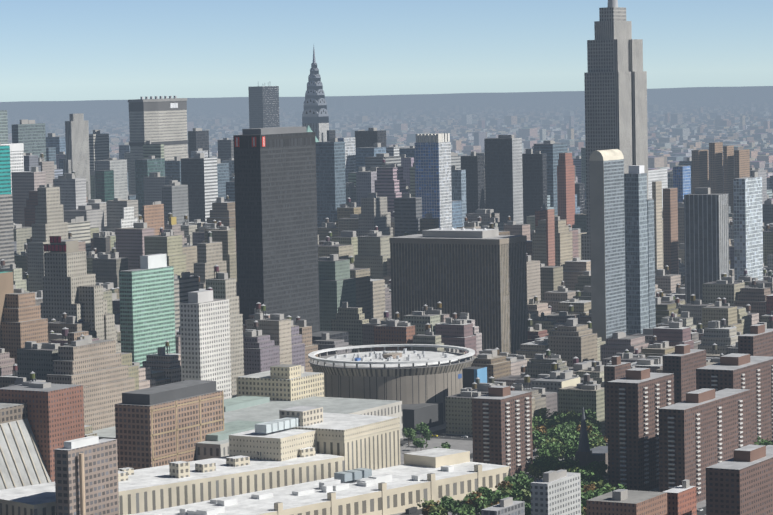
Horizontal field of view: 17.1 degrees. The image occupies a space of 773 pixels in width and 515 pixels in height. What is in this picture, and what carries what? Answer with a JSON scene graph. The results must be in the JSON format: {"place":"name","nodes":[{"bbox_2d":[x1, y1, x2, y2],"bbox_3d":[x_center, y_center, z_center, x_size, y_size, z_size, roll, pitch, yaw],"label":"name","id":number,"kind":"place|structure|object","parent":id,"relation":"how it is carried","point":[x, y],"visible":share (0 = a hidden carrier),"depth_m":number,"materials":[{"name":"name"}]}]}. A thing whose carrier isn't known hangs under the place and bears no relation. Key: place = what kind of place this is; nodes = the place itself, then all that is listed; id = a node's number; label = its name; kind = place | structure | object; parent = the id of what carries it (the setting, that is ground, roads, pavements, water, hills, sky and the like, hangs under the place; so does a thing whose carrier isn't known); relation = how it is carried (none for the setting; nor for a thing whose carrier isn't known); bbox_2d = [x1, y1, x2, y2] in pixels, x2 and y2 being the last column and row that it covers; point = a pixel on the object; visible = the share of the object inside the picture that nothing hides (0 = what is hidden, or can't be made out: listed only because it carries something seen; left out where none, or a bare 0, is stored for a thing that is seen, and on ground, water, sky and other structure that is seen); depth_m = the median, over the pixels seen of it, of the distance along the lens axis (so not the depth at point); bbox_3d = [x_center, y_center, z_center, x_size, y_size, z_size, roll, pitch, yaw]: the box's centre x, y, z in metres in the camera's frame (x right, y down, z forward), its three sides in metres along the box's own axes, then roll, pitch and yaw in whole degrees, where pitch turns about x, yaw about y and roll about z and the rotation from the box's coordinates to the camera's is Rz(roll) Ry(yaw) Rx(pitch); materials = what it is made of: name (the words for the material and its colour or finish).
{"place":"outdoors","nodes":[
{"label":"outdoors","id":0,"kind":"place"},
{"bbox_2d":[0,88,772,514],"bbox_3d":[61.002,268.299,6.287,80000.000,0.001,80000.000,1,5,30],"label":"ground","id":1,"kind":"structure","parent":0,"point":[440,434],"depth_m":30268.33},
{"bbox_2d":[0,0,772,514],"bbox_3d":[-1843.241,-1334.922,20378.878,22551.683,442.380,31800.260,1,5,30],"label":"city buildings","id":2,"kind":"structure","parent":1,"relation":"on","point":[262,302],"depth_m":2210.03,"materials":[{"name":"grey concrete"}]},
{"bbox_2d":[302,47,328,122],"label":"spire","id":3,"kind":"structure","parent":2,"relation":"on","point":[315,108],"depth_m":3539.89,"materials":[{"name":"metal"}]},
{"bbox_2d":[391,423,705,514],"bbox_3d":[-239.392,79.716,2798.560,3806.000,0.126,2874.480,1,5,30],"label":"block pavements","id":4,"kind":"structure","parent":1,"relation":"on","point":[465,445],"depth_m":1878.62,"materials":[{"name":"grey concrete"}]},
{"bbox_2d":[405,434,702,513],"bbox_3d":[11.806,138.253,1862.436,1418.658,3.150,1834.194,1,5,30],"label":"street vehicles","id":5,"kind":"object","parent":1,"relation":"on","point":[410,510],"visible":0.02,"depth_m":1595.29,"materials":[{"name":"white metal"}]},
{"bbox_2d":[402,408,772,514],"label":"park trees","id":6,"kind":"object","parent":1,"relation":"on","point":[561,431],"visible":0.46,"depth_m":1677.22,"materials":[{"name":"green plant"}]},
{"bbox_2d":[0,86,772,103],"bbox_3d":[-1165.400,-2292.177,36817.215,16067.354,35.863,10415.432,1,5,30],"label":"horizon hills","id":7,"kind":"structure","parent":0,"point":[236,98],"depth_m":37689.18,"materials":[{"name":"grey"}]},
{"bbox_2d":[0,0,772,101],"label":"sky","id":8,"kind":"structure","parent":0,"point":[51,50],"materials":[{"name":"blue"}]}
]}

